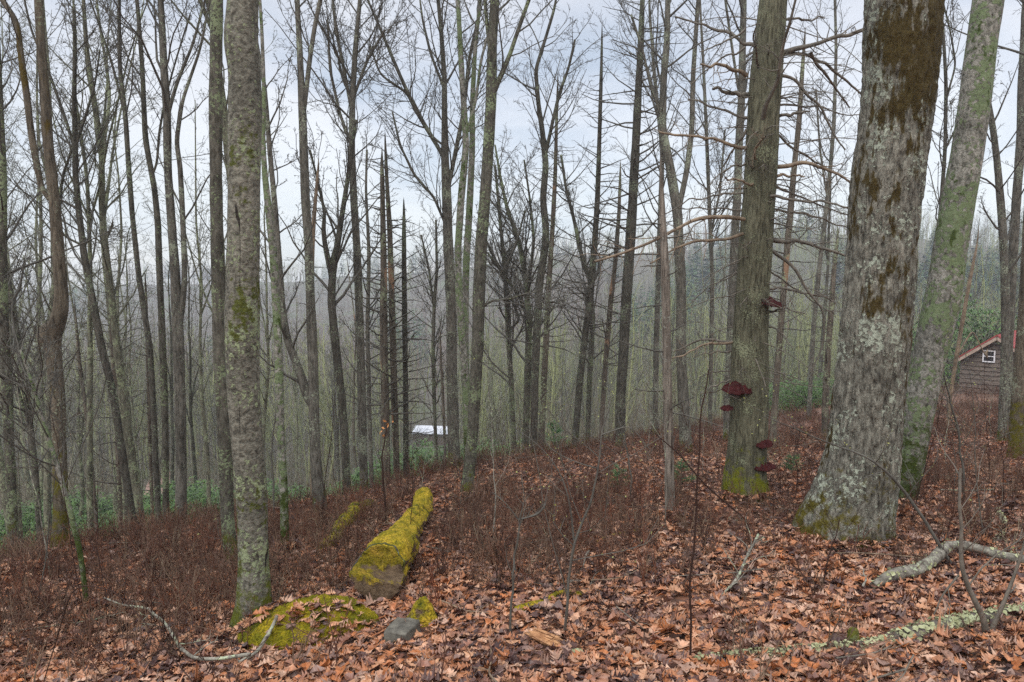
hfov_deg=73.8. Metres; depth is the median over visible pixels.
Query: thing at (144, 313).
slim tree
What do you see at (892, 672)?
stick
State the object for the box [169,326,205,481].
bare tree
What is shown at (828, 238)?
bare tree
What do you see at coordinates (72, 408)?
bare tree
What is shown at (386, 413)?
dead snag
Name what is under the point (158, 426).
bare tree
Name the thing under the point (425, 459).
sapling
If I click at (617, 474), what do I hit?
pine seedling
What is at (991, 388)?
sapling
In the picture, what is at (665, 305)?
dead snag
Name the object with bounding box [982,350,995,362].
window
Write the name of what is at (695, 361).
bare tree
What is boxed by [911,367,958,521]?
sapling
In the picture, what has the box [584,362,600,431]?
bare tree
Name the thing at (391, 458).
rhododendron
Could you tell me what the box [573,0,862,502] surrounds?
dead pine
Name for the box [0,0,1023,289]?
sky
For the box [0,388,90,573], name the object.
sapling
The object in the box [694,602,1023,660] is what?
fallen branch
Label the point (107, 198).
bare tree
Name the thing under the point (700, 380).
bare tree
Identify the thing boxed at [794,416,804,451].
sapling
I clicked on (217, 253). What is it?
lichened tree
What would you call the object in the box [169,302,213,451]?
bare tree
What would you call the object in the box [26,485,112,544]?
rhododendron
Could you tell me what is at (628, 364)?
bare tree
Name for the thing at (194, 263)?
bare tree
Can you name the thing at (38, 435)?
bare tree
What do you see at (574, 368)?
bare tree
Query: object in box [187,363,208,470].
bare tree
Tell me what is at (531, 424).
sapling
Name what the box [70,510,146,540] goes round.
rhododendron
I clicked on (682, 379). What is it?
forked tree
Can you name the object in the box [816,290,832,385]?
bare tree
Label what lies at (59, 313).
twin trunk tree
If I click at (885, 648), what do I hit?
stick
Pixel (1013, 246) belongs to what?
straight tree
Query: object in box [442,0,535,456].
lichened tree
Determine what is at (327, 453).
sapling
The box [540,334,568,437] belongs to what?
bare tree
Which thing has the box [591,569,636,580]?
stick
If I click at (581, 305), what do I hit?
bare tree
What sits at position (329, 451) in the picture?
sapling
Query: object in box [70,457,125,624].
sapling
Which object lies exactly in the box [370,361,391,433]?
bare tree
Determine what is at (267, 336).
bare tree
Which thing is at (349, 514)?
fallen log
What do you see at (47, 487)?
bare tree
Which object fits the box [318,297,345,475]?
bare tree
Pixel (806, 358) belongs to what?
bare tree
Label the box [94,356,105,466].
bare tree
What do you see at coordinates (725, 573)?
stick
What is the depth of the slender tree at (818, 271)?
19.59 m
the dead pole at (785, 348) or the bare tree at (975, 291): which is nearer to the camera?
the dead pole at (785, 348)
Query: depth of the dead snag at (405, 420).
13.03 m
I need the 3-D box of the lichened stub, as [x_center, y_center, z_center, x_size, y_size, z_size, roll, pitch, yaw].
[1.934,1.683,3.866,0.065,0.122,0.051,0,5,0]
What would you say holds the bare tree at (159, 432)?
on the ground
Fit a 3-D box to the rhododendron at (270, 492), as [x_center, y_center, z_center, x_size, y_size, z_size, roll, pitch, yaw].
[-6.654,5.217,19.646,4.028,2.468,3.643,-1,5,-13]
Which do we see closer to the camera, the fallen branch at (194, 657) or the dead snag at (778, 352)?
the fallen branch at (194, 657)
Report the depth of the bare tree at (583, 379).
67.08 m
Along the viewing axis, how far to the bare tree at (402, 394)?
62.03 m
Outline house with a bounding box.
[411,425,447,445]
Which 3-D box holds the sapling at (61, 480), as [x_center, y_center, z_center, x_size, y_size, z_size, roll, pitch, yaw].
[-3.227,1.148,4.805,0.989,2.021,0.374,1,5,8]
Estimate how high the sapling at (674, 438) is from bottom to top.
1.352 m
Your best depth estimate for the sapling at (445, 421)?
11.51 m
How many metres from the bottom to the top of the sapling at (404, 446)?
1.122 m
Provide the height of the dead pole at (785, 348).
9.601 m
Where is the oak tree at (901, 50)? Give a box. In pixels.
[789,0,944,551]
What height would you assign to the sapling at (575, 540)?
1.681 m
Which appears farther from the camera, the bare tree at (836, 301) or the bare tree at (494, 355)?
the bare tree at (494, 355)
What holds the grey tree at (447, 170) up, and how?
on the ground
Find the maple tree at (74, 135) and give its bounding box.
[2,0,140,527]
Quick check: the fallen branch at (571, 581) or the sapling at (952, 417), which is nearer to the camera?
the fallen branch at (571, 581)
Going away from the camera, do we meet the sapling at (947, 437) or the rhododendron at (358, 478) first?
the sapling at (947, 437)
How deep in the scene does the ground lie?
79.50 m
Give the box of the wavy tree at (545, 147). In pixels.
[457,0,607,452]
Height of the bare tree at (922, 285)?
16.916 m
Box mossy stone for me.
[407,596,437,626]
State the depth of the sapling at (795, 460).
8.18 m
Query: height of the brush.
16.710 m
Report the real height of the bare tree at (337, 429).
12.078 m
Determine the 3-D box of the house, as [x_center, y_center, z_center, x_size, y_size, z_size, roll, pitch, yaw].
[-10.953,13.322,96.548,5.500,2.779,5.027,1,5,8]
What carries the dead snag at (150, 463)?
on the ground
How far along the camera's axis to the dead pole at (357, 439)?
67.26 m
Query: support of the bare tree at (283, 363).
on the ground
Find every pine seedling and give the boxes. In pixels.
[545,421,566,447]
[609,464,628,485]
[674,459,694,484]
[782,453,801,472]
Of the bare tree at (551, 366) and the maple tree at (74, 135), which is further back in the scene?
the bare tree at (551, 366)
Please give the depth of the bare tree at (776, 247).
44.49 m
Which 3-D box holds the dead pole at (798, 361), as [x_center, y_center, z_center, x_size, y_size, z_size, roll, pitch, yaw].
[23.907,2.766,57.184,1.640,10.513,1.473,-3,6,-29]
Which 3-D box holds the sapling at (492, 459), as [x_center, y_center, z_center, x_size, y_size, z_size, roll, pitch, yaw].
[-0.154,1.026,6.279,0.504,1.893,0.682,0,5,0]
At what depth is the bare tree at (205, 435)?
14.16 m
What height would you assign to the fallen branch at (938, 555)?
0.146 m
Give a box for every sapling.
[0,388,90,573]
[5,340,96,595]
[11,362,133,614]
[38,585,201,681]
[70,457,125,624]
[260,374,305,519]
[274,448,308,496]
[288,455,302,492]
[315,375,369,527]
[321,411,337,493]
[321,432,348,496]
[374,420,393,522]
[386,431,434,523]
[395,421,417,474]
[404,366,458,499]
[407,411,429,463]
[412,431,443,486]
[421,366,458,476]
[444,456,473,514]
[446,370,500,482]
[451,347,590,594]
[470,356,519,537]
[480,400,495,447]
[492,475,547,633]
[499,403,514,453]
[510,370,670,635]
[518,385,542,465]
[545,362,589,469]
[588,393,642,496]
[637,356,675,444]
[642,342,679,529]
[650,407,749,529]
[657,402,693,497]
[674,370,744,655]
[689,411,705,472]
[720,370,951,562]
[777,416,808,497]
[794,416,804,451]
[805,486,867,587]
[910,313,1013,533]
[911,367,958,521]
[928,419,1023,636]
[930,353,993,503]
[932,381,964,470]
[933,333,995,494]
[934,416,961,458]
[965,346,1013,491]
[976,336,1011,431]
[976,373,1023,506]
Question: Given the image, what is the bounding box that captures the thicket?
[0,294,1014,549]
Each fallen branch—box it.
[104,597,250,660]
[238,615,277,662]
[513,590,625,611]
[523,563,605,587]
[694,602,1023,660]
[721,514,774,594]
[870,538,1023,588]
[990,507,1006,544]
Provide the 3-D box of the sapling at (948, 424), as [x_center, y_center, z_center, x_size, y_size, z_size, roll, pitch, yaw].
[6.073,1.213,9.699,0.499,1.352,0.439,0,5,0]
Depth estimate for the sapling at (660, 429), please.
6.58 m
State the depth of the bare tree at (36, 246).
16.49 m
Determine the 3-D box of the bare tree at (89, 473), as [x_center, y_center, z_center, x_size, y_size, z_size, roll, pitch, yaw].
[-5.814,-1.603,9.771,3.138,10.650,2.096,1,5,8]
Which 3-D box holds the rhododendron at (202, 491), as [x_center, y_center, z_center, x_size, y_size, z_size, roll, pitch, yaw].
[-7.167,4.235,15.531,3.589,2.199,3.246,3,6,28]
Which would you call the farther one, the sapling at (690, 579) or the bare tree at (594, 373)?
the bare tree at (594, 373)
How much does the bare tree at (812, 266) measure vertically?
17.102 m
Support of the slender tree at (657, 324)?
on the ground
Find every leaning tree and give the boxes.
[0,191,111,544]
[0,296,145,613]
[899,0,1004,509]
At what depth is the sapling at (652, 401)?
13.18 m
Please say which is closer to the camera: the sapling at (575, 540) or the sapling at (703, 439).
the sapling at (575, 540)
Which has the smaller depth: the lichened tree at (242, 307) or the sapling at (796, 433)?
the lichened tree at (242, 307)
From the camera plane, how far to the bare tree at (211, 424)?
62.86 m
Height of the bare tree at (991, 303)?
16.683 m
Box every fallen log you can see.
[315,499,373,549]
[349,487,432,600]
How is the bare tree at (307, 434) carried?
on the ground
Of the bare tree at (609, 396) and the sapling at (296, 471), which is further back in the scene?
the bare tree at (609, 396)
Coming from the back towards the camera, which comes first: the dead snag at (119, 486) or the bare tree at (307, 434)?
the bare tree at (307, 434)
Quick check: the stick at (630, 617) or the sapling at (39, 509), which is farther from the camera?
the sapling at (39, 509)
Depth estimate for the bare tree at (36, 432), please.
57.38 m
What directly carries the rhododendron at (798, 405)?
on the ground
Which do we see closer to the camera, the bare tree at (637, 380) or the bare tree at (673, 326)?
the bare tree at (673, 326)
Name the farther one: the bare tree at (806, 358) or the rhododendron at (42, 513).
the bare tree at (806, 358)
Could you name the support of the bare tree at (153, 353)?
on the ground
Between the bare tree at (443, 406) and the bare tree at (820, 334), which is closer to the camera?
the bare tree at (443, 406)
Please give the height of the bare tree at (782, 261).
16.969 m
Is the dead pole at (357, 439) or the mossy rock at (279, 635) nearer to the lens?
the mossy rock at (279, 635)
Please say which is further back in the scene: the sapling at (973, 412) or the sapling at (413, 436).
the sapling at (413, 436)
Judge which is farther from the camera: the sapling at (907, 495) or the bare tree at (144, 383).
the bare tree at (144, 383)
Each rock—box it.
[237,594,379,649]
[384,617,420,643]
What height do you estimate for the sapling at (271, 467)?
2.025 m
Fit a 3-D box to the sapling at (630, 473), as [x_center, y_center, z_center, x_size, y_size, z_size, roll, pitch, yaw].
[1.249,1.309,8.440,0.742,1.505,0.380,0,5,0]
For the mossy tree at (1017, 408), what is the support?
on the ground
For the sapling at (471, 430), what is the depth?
9.10 m
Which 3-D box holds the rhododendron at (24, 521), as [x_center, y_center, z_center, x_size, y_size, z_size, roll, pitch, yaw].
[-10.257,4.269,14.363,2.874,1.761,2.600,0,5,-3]
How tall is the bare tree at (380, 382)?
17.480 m
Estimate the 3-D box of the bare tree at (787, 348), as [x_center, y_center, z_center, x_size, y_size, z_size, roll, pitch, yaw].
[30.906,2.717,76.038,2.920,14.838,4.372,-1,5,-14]
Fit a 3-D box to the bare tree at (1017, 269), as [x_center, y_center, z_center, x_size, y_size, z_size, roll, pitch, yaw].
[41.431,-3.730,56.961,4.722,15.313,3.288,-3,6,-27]
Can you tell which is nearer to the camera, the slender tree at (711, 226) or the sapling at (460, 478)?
the sapling at (460, 478)
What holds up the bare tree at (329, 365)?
on the ground
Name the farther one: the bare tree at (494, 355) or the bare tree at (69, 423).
the bare tree at (494, 355)
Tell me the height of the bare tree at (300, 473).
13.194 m
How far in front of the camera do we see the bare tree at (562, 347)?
77.17 m
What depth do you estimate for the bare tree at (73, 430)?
57.13 m
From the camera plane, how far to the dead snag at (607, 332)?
15.98 m
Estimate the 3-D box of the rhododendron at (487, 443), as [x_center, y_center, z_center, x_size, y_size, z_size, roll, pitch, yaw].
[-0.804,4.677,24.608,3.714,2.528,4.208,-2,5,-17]
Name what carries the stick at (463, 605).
on the leaf litter
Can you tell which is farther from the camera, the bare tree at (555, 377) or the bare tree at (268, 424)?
the bare tree at (555, 377)
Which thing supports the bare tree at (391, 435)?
on the ground
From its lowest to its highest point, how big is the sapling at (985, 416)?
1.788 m
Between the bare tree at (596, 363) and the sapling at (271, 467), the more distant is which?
the bare tree at (596, 363)
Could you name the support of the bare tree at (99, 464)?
on the ground
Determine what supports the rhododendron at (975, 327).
on the ground
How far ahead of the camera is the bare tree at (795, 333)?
66.10 m
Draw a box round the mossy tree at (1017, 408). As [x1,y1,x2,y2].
[944,0,1023,458]
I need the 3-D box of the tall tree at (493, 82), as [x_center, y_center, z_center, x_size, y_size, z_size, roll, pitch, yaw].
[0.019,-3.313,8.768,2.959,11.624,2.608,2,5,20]
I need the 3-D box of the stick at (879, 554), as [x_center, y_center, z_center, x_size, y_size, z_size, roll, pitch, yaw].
[2.841,1.699,5.265,0.700,0.180,0.126,2,6,22]
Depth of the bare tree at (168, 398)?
49.39 m
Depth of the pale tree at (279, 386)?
6.58 m
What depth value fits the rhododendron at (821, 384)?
27.16 m
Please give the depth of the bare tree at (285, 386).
70.80 m
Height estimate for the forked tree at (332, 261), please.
6.692 m
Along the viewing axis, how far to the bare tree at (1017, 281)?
53.21 m
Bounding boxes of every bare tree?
[0,0,77,550]
[0,0,117,542]
[0,67,46,536]
[2,7,49,404]
[2,19,97,541]
[3,0,176,539]
[7,96,106,527]
[7,157,45,512]
[14,0,162,522]
[14,293,32,483]
[22,215,103,525]
[23,378,68,472]
[25,386,40,457]
[43,213,172,491]
[45,0,162,514]
[47,99,156,525]
[62,326,75,447]
[62,357,80,471]
[64,352,81,484]
[65,339,100,490]
[66,379,84,484]
[67,385,82,487]
[68,311,140,494]
[71,349,113,496]
[86,361,112,493]
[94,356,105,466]
[95,236,174,441]
[97,239,154,420]
[128,326,159,486]
[132,316,198,486]
[133,52,278,513]
[137,229,207,487]
[138,300,173,472]
[143,0,287,311]
[143,309,186,486]
[146,371,170,466]
[151,230,211,488]
[165,0,289,187]
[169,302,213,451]
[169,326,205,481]
[185,345,216,457]
[187,356,216,485]
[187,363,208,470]
[197,374,270,488]
[223,156,303,452]
[260,305,274,444]
[260,365,276,455]
[261,330,292,411]
[261,341,293,420]
[264,371,286,478]
[269,310,295,402]
[273,292,307,491]
[282,317,307,490]
[292,306,307,449]
[298,396,323,454]
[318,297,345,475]
[319,279,356,479]
[319,342,356,480]
[320,305,365,425]
[336,332,358,482]
[348,345,376,426]
[349,361,379,440]
[365,316,379,459]
[366,309,408,465]
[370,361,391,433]
[378,404,402,461]
[389,297,411,461]
[396,322,422,446]
[457,328,470,441]
[457,348,470,442]
[482,342,519,442]
[483,283,504,450]
[483,294,505,445]
[495,328,523,427]
[503,323,523,420]
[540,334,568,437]
[543,317,559,409]
[546,340,576,433]
[548,317,575,439]
[549,293,577,437]
[558,264,601,382]
[565,325,585,412]
[573,335,609,433]
[577,284,596,433]
[578,296,604,438]
[581,321,601,401]
[584,271,632,436]
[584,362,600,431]
[588,291,616,431]
[595,273,619,419]
[612,310,637,402]
[629,292,659,427]
[632,297,660,410]
[643,251,706,382]
[652,255,692,367]
[673,304,708,423]
[675,223,718,422]
[688,285,717,419]
[689,337,705,409]
[707,191,780,331]
[707,315,725,417]
[708,190,739,418]
[768,187,786,336]
[769,184,801,328]
[769,272,809,376]
[782,306,798,375]
[785,259,809,389]
[790,315,817,382]
[792,225,830,389]
[806,89,857,401]
[809,126,856,316]
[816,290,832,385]
[914,251,927,325]
[915,217,936,298]
[918,221,973,380]
[948,150,992,385]
[959,254,987,354]
[964,211,998,348]
[978,207,1023,318]
[978,276,998,333]
[990,210,1022,320]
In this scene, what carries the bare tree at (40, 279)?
on the ground
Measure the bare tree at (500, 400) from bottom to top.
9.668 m
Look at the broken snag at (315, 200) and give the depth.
9.26 m
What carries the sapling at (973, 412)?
on the ground
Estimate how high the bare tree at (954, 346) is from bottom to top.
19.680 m
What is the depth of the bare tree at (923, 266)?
66.47 m
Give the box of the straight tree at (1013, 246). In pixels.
[1007,3,1023,436]
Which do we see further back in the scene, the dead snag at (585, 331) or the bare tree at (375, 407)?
the bare tree at (375, 407)
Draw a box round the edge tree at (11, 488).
[0,2,129,557]
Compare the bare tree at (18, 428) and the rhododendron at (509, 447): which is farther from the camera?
the bare tree at (18, 428)
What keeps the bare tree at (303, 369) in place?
on the ground
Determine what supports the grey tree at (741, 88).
on the ground
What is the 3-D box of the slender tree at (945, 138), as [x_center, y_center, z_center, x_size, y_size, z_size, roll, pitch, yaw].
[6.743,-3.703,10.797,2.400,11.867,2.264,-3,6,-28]
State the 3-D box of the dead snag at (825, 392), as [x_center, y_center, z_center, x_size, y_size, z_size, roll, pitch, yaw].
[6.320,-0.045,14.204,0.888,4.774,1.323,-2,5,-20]
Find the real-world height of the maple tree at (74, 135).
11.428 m
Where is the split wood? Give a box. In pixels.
[524,628,565,650]
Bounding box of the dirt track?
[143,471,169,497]
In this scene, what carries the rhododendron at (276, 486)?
on the ground
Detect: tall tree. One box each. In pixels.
[425,0,598,491]
[575,0,692,447]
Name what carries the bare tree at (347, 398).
on the ground
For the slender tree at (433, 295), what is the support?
on the ground
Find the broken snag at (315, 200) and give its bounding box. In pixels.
[298,156,327,497]
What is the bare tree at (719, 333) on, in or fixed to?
on the ground
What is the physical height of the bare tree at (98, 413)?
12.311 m
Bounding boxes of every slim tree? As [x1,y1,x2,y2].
[56,0,161,530]
[76,0,223,522]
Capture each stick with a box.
[16,611,125,630]
[438,599,489,614]
[470,649,497,681]
[584,562,605,590]
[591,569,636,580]
[615,602,650,628]
[671,568,763,577]
[835,634,923,658]
[840,552,922,559]
[855,569,869,588]
[867,663,906,681]
[894,655,913,681]
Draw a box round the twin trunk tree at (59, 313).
[0,0,77,557]
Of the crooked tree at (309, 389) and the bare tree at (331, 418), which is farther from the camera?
the bare tree at (331, 418)
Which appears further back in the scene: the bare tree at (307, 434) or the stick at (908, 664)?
the bare tree at (307, 434)
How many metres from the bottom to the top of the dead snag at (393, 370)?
7.136 m
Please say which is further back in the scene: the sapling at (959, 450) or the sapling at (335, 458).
the sapling at (335, 458)
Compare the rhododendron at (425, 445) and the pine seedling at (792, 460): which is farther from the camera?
the rhododendron at (425, 445)
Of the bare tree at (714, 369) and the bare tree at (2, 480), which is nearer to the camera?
the bare tree at (2, 480)
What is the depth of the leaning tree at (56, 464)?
5.16 m
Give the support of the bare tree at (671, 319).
on the ground
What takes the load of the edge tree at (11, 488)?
on the ground
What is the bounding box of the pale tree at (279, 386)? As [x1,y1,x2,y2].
[259,0,288,553]
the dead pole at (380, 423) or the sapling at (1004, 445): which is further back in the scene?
the dead pole at (380, 423)
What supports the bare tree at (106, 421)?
on the ground
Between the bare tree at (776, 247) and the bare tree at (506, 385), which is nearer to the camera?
the bare tree at (776, 247)
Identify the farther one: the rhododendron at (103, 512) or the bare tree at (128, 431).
the rhododendron at (103, 512)
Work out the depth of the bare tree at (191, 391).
19.26 m
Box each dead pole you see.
[342,252,358,473]
[356,405,358,464]
[376,374,390,468]
[781,291,793,390]
[791,324,802,383]
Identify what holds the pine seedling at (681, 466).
on the ground
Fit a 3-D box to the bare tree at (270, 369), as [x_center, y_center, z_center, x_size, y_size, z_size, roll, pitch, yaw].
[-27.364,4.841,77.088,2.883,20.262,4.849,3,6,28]
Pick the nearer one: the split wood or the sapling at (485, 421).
the split wood
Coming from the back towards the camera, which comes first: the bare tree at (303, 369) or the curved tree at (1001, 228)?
the bare tree at (303, 369)
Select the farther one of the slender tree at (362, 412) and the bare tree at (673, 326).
the bare tree at (673, 326)
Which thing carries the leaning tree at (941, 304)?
on the ground
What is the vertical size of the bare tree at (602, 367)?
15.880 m
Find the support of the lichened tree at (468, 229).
on the ground
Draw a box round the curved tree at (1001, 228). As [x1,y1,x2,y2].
[977,55,1023,441]
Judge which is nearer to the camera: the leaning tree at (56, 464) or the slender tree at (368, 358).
the leaning tree at (56, 464)
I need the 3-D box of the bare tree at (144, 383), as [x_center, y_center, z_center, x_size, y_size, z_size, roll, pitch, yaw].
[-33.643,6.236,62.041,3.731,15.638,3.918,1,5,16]
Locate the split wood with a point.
(542, 636)
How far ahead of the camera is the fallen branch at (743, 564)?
4.91 m
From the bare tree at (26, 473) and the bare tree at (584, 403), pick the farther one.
the bare tree at (584, 403)
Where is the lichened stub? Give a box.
[847,627,859,641]
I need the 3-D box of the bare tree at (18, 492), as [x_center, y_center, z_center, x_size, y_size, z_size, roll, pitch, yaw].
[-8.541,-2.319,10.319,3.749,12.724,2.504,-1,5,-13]
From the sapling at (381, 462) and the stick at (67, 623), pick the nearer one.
the stick at (67, 623)
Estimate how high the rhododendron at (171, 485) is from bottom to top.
2.445 m
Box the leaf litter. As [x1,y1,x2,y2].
[0,414,1023,681]
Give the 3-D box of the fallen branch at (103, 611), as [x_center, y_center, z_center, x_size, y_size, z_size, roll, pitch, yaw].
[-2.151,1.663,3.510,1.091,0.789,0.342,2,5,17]
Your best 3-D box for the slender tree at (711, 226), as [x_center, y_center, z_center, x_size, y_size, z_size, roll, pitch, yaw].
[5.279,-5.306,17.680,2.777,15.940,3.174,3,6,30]
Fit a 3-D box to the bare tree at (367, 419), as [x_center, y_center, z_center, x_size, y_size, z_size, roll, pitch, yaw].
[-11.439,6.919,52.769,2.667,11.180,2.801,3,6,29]
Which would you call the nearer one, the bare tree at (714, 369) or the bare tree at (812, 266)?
the bare tree at (812, 266)
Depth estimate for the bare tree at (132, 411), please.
15.46 m
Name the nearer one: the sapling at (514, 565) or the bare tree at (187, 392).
the sapling at (514, 565)
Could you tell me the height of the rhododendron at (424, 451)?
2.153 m
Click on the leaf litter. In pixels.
(996, 644)
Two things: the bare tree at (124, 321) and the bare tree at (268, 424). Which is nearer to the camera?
the bare tree at (124, 321)
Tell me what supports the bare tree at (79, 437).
on the ground
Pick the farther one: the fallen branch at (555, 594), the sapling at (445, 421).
the sapling at (445, 421)
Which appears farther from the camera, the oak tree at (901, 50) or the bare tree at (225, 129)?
the bare tree at (225, 129)
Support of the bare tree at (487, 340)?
on the ground
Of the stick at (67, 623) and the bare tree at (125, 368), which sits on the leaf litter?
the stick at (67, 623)
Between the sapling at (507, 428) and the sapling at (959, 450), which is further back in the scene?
the sapling at (507, 428)
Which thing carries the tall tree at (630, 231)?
on the ground
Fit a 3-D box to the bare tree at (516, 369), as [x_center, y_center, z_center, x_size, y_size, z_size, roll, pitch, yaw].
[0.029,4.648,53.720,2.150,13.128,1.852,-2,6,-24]
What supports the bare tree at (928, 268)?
on the ground
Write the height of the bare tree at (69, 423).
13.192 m
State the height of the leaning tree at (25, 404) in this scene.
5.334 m
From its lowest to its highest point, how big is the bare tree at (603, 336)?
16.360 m
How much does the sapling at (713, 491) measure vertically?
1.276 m
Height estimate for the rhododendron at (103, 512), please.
2.445 m
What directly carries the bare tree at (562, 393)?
on the ground
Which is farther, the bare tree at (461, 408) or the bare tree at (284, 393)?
the bare tree at (284, 393)
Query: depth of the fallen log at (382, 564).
5.23 m
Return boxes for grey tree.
[336,0,522,467]
[704,0,791,439]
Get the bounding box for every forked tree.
[61,0,227,523]
[260,71,401,494]
[591,0,739,451]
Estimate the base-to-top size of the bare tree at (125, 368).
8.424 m
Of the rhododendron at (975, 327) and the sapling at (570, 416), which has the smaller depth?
the sapling at (570, 416)
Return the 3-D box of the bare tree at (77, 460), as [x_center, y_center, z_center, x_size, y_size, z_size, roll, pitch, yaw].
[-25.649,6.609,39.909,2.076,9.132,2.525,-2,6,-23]
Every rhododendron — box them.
[0,489,100,543]
[0,498,86,553]
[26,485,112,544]
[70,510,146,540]
[86,484,187,519]
[98,502,189,536]
[110,479,211,530]
[143,475,235,530]
[144,481,235,516]
[205,478,302,502]
[267,482,309,505]
[331,460,410,494]
[352,445,439,490]
[391,441,463,478]
[392,437,447,472]
[442,442,488,460]
[460,437,505,456]
[482,439,521,454]
[769,373,816,414]
[778,379,830,412]
[788,373,833,408]
[911,292,1016,386]
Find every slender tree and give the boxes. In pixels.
[263,0,420,490]
[321,118,413,486]
[394,198,465,469]
[443,133,554,451]
[462,99,589,452]
[524,124,637,442]
[602,0,689,434]
[656,0,746,428]
[788,0,861,419]
[922,0,1023,220]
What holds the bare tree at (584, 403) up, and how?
on the ground
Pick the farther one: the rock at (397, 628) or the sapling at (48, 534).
the sapling at (48, 534)
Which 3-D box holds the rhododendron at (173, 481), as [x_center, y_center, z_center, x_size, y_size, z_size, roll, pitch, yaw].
[-8.928,4.835,17.495,3.597,2.308,3.949,-2,5,-21]
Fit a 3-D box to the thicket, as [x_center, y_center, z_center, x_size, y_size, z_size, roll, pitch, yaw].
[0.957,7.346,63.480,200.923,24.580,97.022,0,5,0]
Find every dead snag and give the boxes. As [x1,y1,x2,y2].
[64,296,116,532]
[65,209,174,530]
[102,273,174,517]
[337,133,458,480]
[346,149,432,481]
[375,199,441,477]
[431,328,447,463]
[493,74,592,452]
[545,23,639,446]
[569,158,647,439]
[618,142,726,521]
[769,28,834,448]
[803,226,846,437]
[945,229,987,431]
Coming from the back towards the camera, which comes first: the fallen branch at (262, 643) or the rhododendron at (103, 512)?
the rhododendron at (103, 512)
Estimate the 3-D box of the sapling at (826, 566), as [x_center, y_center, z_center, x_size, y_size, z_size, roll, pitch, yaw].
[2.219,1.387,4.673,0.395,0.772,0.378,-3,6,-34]
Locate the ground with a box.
[0,233,1023,681]
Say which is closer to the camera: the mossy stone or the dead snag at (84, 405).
the mossy stone
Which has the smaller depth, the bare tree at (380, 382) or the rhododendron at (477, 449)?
the rhododendron at (477, 449)
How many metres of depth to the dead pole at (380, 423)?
32.38 m
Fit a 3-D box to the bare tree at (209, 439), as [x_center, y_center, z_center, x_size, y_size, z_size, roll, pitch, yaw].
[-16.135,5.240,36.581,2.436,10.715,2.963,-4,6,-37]
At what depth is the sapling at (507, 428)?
14.50 m
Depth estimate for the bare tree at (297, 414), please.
31.68 m
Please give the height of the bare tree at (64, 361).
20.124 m
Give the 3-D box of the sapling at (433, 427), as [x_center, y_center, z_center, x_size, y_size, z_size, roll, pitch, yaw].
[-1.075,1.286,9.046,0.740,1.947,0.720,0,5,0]
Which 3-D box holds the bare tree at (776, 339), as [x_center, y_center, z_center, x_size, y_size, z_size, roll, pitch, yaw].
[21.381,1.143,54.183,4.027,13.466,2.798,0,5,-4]
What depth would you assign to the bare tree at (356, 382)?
62.99 m
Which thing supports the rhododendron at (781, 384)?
on the ground
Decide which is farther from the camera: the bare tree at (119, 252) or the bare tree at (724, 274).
the bare tree at (724, 274)
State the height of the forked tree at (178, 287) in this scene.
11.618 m
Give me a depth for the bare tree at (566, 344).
63.78 m
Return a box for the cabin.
[958,330,1015,393]
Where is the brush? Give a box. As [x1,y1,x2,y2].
[0,380,1023,681]
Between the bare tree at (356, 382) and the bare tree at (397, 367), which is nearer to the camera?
the bare tree at (356, 382)
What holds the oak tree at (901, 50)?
on the ground
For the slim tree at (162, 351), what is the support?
on the ground
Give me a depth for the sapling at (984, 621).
3.86 m
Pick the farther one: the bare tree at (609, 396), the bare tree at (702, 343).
the bare tree at (702, 343)
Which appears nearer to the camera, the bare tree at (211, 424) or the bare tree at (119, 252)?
the bare tree at (119, 252)
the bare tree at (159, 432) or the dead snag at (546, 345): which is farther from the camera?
the bare tree at (159, 432)
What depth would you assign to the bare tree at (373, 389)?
80.11 m
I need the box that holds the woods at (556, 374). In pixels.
[0,198,1022,486]
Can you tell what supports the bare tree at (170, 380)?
on the ground
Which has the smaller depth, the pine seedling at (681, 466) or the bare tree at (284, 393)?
the pine seedling at (681, 466)
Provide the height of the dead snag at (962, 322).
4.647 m
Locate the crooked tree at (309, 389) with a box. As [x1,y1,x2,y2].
[258,0,328,510]
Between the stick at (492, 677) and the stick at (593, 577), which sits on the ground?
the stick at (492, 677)
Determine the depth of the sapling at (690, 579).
3.70 m
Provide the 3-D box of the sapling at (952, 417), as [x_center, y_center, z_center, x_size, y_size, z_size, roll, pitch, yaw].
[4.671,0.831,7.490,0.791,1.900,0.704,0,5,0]
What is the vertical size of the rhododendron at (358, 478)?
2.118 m
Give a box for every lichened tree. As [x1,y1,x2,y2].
[209,0,237,565]
[224,0,271,627]
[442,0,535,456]
[462,0,483,370]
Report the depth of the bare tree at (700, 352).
47.68 m
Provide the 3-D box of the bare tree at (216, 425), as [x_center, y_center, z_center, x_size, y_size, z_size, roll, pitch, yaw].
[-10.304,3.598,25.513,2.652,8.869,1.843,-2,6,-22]
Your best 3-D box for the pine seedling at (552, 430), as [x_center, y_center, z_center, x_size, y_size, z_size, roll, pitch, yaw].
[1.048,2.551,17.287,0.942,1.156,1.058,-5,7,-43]

